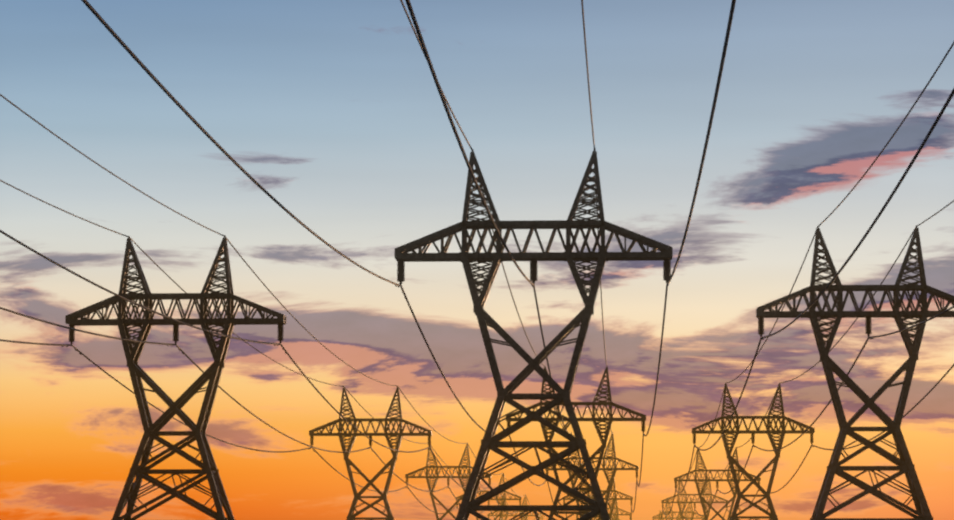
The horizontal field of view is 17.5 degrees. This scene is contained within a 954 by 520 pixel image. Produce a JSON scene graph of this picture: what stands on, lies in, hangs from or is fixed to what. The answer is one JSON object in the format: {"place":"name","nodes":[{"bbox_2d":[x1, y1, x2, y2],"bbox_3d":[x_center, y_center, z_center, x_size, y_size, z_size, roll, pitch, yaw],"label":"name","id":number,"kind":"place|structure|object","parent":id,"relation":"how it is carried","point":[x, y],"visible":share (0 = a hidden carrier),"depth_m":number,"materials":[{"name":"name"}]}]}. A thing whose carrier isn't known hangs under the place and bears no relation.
{"place":"outdoors","nodes":[
{"label":"outdoors","id":0,"kind":"place"},
{"bbox_2d":[0,0,953,519],"label":"sky","id":1,"kind":"structure","parent":0,"point":[335,108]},
{"label":"ground","id":2,"kind":"structure","parent":0,"visible":0},
{"bbox_2d":[0,94,545,519],"bbox_3d":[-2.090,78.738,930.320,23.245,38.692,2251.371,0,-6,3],"label":"power line","id":3,"kind":"object","parent":2,"relation":"on","point":[153,432],"visible":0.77,"depth_m":316.61,"materials":[{"name":"metal"}]},
{"bbox_2d":[81,0,735,519],"bbox_3d":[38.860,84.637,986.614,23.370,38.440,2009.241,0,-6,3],"label":"power line","id":4,"kind":"object","parent":2,"relation":"on","point":[591,500],"visible":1,"depth_m":249.68,"materials":[{"name":"metal"}]},
{"bbox_2d":[652,42,953,519],"bbox_3d":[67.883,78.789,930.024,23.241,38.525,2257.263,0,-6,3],"label":"power line","id":5,"kind":"object","parent":2,"relation":"on","point":[905,464],"visible":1,"depth_m":311.26,"materials":[{"name":"metal"}]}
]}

